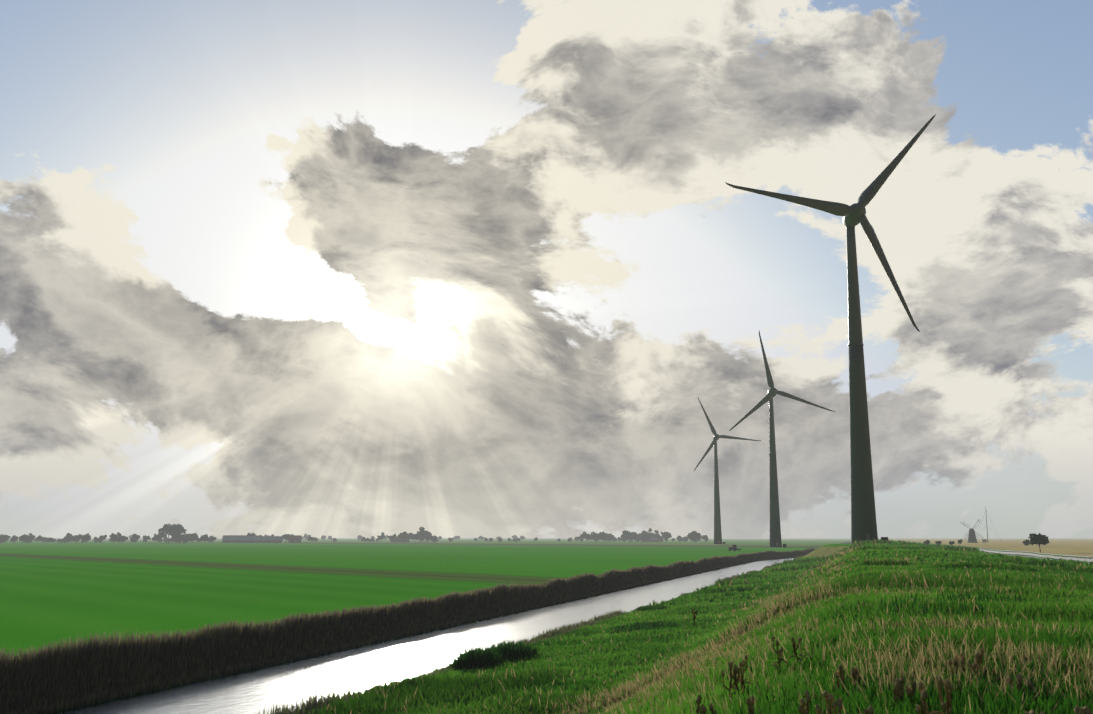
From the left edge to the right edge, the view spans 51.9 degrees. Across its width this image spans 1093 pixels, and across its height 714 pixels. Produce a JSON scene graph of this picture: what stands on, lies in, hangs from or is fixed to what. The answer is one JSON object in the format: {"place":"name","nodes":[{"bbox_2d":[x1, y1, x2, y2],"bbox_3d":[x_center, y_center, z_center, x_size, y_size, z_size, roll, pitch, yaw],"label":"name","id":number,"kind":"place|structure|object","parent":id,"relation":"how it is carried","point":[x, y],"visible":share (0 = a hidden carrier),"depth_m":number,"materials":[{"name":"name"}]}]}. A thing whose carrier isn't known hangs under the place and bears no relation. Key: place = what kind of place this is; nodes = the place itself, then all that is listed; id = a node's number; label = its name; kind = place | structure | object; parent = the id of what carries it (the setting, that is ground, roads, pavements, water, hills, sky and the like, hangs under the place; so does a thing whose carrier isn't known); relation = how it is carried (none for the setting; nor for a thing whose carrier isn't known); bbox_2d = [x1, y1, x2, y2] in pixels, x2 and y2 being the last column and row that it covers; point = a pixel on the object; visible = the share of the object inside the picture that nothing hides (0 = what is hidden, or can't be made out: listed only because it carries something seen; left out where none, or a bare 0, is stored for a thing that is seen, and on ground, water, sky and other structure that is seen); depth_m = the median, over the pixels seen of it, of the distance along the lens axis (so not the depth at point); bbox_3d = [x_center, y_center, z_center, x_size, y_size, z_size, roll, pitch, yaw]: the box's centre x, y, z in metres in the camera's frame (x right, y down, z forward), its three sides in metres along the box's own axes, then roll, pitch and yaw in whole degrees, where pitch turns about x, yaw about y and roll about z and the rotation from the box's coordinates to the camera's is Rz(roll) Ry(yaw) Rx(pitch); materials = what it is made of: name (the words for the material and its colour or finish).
{"place":"outdoors","nodes":[
{"label":"outdoors","id":0,"kind":"place"},
{"bbox_2d":[222,535,246,542],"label":"farm barn","id":1,"kind":"structure","parent":0,"point":[230,538],"depth_m":1289.19,"materials":[{"name":"brick"}]},
{"bbox_2d":[288,535,301,542],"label":"barn","id":2,"kind":"structure","parent":0,"point":[294,538],"depth_m":1326.48,"materials":[{"name":"brick"}]},
{"bbox_2d":[49,558,793,713],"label":"canal water","id":3,"kind":"structure","parent":0,"point":[251,692],"depth_m":62.30,"materials":[{"name":"white liquid"}]},
{"bbox_2d":[0,538,1092,690],"bbox_3d":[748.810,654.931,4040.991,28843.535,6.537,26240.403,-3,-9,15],"label":"ground","id":4,"kind":"structure","parent":0,"point":[52,592],"depth_m":199.11,"materials":[{"name":"green plant"}]},
{"bbox_2d":[0,533,90,542],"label":"treeline","id":5,"kind":"object","parent":4,"relation":"on","point":[31,538],"visible":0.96,"depth_m":1212.87,"materials":[{"name":"green plant"}]},
{"bbox_2d":[0,536,212,542],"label":"hedge","id":6,"kind":"object","parent":4,"relation":"on","point":[63,540],"visible":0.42,"depth_m":1306.40,"materials":[{"name":"green plant"}]},
{"bbox_2d":[98,532,216,542],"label":"treeline","id":7,"kind":"object","parent":4,"relation":"on","point":[118,536],"visible":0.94,"depth_m":1209.42,"materials":[{"name":"green plant"}]},
{"bbox_2d":[158,523,186,542],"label":"tree","id":8,"kind":"object","parent":4,"relation":"on","point":[175,530],"visible":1,"depth_m":1190.38,"materials":[{"name":"green plant"}]},
{"bbox_2d":[240,536,282,542],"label":"barn","id":9,"kind":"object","parent":4,"relation":"on","point":[261,539],"visible":1,"depth_m":1268.22,"materials":[{"name":"brick"}]},
{"bbox_2d":[0,533,525,539],"bbox_3d":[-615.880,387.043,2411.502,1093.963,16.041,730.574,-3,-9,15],"label":"trees","id":10,"kind":"object","parent":4,"relation":"on","point":[305,536],"visible":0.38,"depth_m":2437.38,"materials":[{"name":"green plant"}]},
{"bbox_2d":[247,532,313,542],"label":"farm trees","id":11,"kind":"object","parent":4,"relation":"on","point":[285,536],"visible":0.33,"depth_m":1351.47,"materials":[{"name":"green plant"}]},
{"bbox_2d":[390,536,408,541],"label":"farmhouse","id":12,"kind":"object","parent":4,"relation":"on","point":[399,540],"depth_m":1481.63,"materials":[{"name":"brick"}]},
{"bbox_2d":[0,548,815,713],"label":"reed bank","id":13,"kind":"structure","parent":4,"relation":"on","point":[59,678],"depth_m":60.71,"materials":[{"name":"brown plant"}]},
{"bbox_2d":[377,531,438,541],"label":"treeline","id":14,"kind":"object","parent":4,"relation":"on","point":[412,536],"visible":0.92,"depth_m":1437.69,"materials":[{"name":"green plant"}]},
{"bbox_2d":[417,527,426,541],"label":"tall tree","id":15,"kind":"object","parent":4,"relation":"on","point":[421,532],"visible":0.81,"depth_m":1442.34,"materials":[{"name":"green plant"}]},
{"bbox_2d":[313,537,583,541],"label":"hedge","id":16,"kind":"object","parent":4,"relation":"on","point":[451,539],"visible":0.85,"depth_m":1602.56,"materials":[{"name":"green plant"}]},
{"bbox_2d":[448,644,501,669],"bbox_3d":[-3.301,13.880,51.245,2.509,1.613,3.984,-3,-9,15],"label":"weed clump","id":17,"kind":"object","parent":4,"relation":"on","point":[479,657],"visible":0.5,"depth_m":50.40,"materials":[{"name":"green plant"}]},
{"bbox_2d":[488,639,538,660],"bbox_3d":[-1.843,14.459,54.870,2.955,1.399,4.567,-3,-9,15],"label":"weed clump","id":18,"kind":"object","parent":4,"relation":"on","point":[506,649],"visible":0.5,"depth_m":54.27,"materials":[{"name":"green plant"}]},
{"bbox_2d":[257,556,803,713],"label":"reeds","id":19,"kind":"object","parent":4,"relation":"on","point":[308,705],"visible":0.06,"depth_m":42.99,"materials":[{"name":"green plant"}]},
{"bbox_2d":[581,528,681,541],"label":"treeline","id":20,"kind":"object","parent":4,"relation":"on","point":[632,536],"visible":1,"depth_m":1436.57,"materials":[{"name":"green plant"}]},
{"bbox_2d":[603,620,679,633],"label":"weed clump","id":21,"kind":"object","parent":4,"relation":"on","point":[635,625],"visible":0.56,"depth_m":67.85,"materials":[{"name":"green plant"}]},
{"bbox_2d":[577,535,708,541],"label":"hedge","id":22,"kind":"object","parent":4,"relation":"on","point":[685,538],"visible":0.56,"depth_m":1569.13,"materials":[{"name":"green plant"}]},
{"bbox_2d":[633,605,670,611],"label":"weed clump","id":23,"kind":"object","parent":4,"relation":"on","point":[655,607],"visible":0.31,"depth_m":89.40,"materials":[{"name":"green plant"}]},
{"bbox_2d":[691,608,696,625],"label":"thistle","id":24,"kind":"object","parent":4,"relation":"on","point":[693,615],"visible":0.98,"depth_m":67.02,"materials":[{"name":"brown plant"}]},
{"bbox_2d":[687,531,707,542],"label":"trees by turbine","id":25,"kind":"object","parent":4,"relation":"on","point":[694,536],"visible":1,"depth_m":1274.76,"materials":[{"name":"green plant"}]},
{"bbox_2d":[304,557,1092,713],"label":"dike grass","id":26,"kind":"structure","parent":4,"relation":"on","point":[579,661],"depth_m":47.37,"materials":[{"name":"green plant"}]},
{"bbox_2d":[307,582,1092,713],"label":"grassy embankment","id":27,"kind":"structure","parent":4,"relation":"on","point":[1052,660],"depth_m":13.86,"materials":[{"name":"green plant"}]},
{"bbox_2d":[696,695,716,713],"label":"thistle","id":28,"kind":"object","parent":4,"relation":"on","point":[699,709],"visible":1,"depth_m":10.65,"materials":[{"name":"brown plant"}]},
{"bbox_2d":[694,398,760,543],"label":"wind turbine","id":29,"kind":"object","parent":4,"relation":"on","point":[717,524],"visible":0.94,"depth_m":1032.85,"materials":[{"name":"paint"}]},
{"bbox_2d":[728,544,740,550],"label":"tractor","id":30,"kind":"object","parent":4,"relation":"on","point":[733,548],"visible":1,"depth_m":509.58,"materials":[{"name":"paint"}]},
{"bbox_2d":[721,654,750,698],"bbox_3d":[2.065,3.525,12.105,0.385,0.626,0.392,8,-12,-41],"label":"weed","id":31,"kind":"object","parent":4,"relation":"on","point":[738,670],"visible":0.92,"depth_m":12.07,"materials":[{"name":"brown plant"}]},
{"bbox_2d":[746,695,754,713],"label":"thistle","id":32,"kind":"object","parent":4,"relation":"on","point":[750,702],"visible":1,"depth_m":8.84,"materials":[{"name":"brown plant"}]},
{"bbox_2d":[771,636,788,674],"bbox_3d":[2.720,3.566,13.241,0.151,0.537,0.306,9,-13,-44],"label":"weed","id":33,"kind":"object","parent":4,"relation":"on","point":[779,652],"visible":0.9,"depth_m":13.22,"materials":[{"name":"brown plant"}]},
{"bbox_2d":[729,331,834,546],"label":"wind turbine","id":34,"kind":"object","parent":4,"relation":"on","point":[775,527],"visible":0.98,"depth_m":713.08,"materials":[{"name":"paint"}]},
{"bbox_2d":[787,637,804,660],"bbox_3d":[2.951,3.532,13.202,0.210,0.480,0.113,-7,-11,36],"label":"thistle","id":35,"kind":"object","parent":4,"relation":"on","point":[794,645],"visible":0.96,"depth_m":13.21,"materials":[{"name":"brown plant"}]},
{"bbox_2d":[798,690,842,713],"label":"dock plant","id":36,"kind":"object","parent":4,"relation":"on","point":[831,701],"visible":1,"depth_m":8.10,"materials":[{"name":"brown plant"}]},
{"bbox_2d":[725,114,935,543],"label":"wind turbine","id":37,"kind":"object","parent":4,"relation":"on","point":[863,521],"visible":0.98,"depth_m":331.50,"materials":[{"name":"paint"}]},
{"bbox_2d":[832,664,861,692],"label":"weeds","id":38,"kind":"object","parent":4,"relation":"on","point":[840,672],"visible":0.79,"depth_m":10.38,"materials":[{"name":"brown plant"}]},
{"bbox_2d":[817,572,894,587],"bbox_3d":[13.141,9.928,47.496,6.128,1.673,9.557,-3,-9,15],"label":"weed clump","id":39,"kind":"object","parent":4,"relation":"on","point":[859,576],"visible":0.02,"depth_m":48.22,"materials":[{"name":"green plant"}]},
{"bbox_2d":[859,705,873,713],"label":"thistle","id":40,"kind":"object","parent":4,"relation":"on","point":[870,710],"visible":1,"depth_m":7.92,"materials":[{"name":"brown plant"}]},
{"bbox_2d":[648,539,1092,605],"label":"dike grass","id":41,"kind":"structure","parent":4,"relation":"on","point":[795,573],"depth_m":116.92,"materials":[{"name":"green plant"}]},
{"bbox_2d":[892,676,916,706],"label":"weeds","id":42,"kind":"object","parent":4,"relation":"on","point":[898,691],"visible":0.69,"depth_m":9.14,"materials":[{"name":"brown plant"}]},
{"bbox_2d":[801,595,1049,630],"bbox_3d":[6.501,4.608,19.695,4.458,0.770,6.941,-3,-9,15],"label":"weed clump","id":43,"kind":"object","parent":4,"relation":"on","point":[894,610],"visible":0.27,"depth_m":19.48,"materials":[{"name":"green plant"}]},
{"bbox_2d":[916,676,952,713],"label":"dock plant","id":44,"kind":"object","parent":4,"relation":"on","point":[948,687],"visible":1,"depth_m":7.79,"materials":[{"name":"brown plant"}]},
{"bbox_2d":[948,648,983,679],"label":"weeds","id":45,"kind":"object","parent":4,"relation":"on","point":[978,658],"visible":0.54,"depth_m":10.58,"materials":[{"name":"brown plant"}]},
{"bbox_2d":[961,520,983,542],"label":"windmill","id":46,"kind":"object","parent":4,"relation":"on","point":[972,537],"visible":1,"depth_m":830.64,"materials":[{"name":"grey wood"}]},
{"bbox_2d":[884,589,1077,605],"bbox_3d":[9.335,5.345,24.441,5.000,0.516,8.018,-3,-9,15],"label":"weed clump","id":47,"kind":"object","parent":4,"relation":"on","point":[963,596],"visible":0.08,"depth_m":24.77,"materials":[{"name":"green plant"}]},
{"bbox_2d":[923,539,1049,545],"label":"shrubs","id":48,"kind":"object","parent":4,"relation":"on","point":[1026,542],"visible":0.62,"depth_m":530.75,"materials":[{"name":"green plant"}]},
{"bbox_2d":[977,511,1000,542],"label":"radio mast","id":49,"kind":"object","parent":4,"relation":"on","point":[984,540],"visible":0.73,"depth_m":902.12,"materials":[{"name":"grey metal"}]},
{"bbox_2d":[1005,672,1035,695],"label":"weeds","id":50,"kind":"object","parent":4,"relation":"on","point":[1020,680],"visible":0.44,"depth_m":9.75,"materials":[{"name":"brown plant"}]},
{"bbox_2d":[1025,710,1044,713],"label":"thistle","id":51,"kind":"object","parent":4,"relation":"on","point":[1032,712],"visible":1,"depth_m":7.76,"materials":[{"name":"brown plant"}]},
{"bbox_2d":[979,548,1092,563],"bbox_3d":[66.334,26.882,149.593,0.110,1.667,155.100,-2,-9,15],"label":"road","id":52,"kind":"structure","parent":4,"relation":"on","point":[1050,556],"depth_m":152.09,"materials":[{"name":"grey asphalt"}]},
{"bbox_2d":[1028,533,1048,551],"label":"tree","id":53,"kind":"object","parent":4,"relation":"on","point":[1038,539],"visible":1,"depth_m":298.50,"materials":[{"name":"green plant"}]},
{"bbox_2d":[1074,705,1091,713],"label":"thistle","id":54,"kind":"object","parent":4,"relation":"on","point":[1082,710],"visible":1,"depth_m":7.77,"materials":[{"name":"brown plant"}]},
{"bbox_2d":[0,0,1092,537],"label":"sky","id":55,"kind":"structure","parent":0,"point":[315,268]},
{"bbox_2d":[641,536,663,541],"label":"farmhouse","id":56,"kind":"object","parent":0,"point":[652,539],"depth_m":1526.90,"materials":[{"name":"brick"}]}
]}

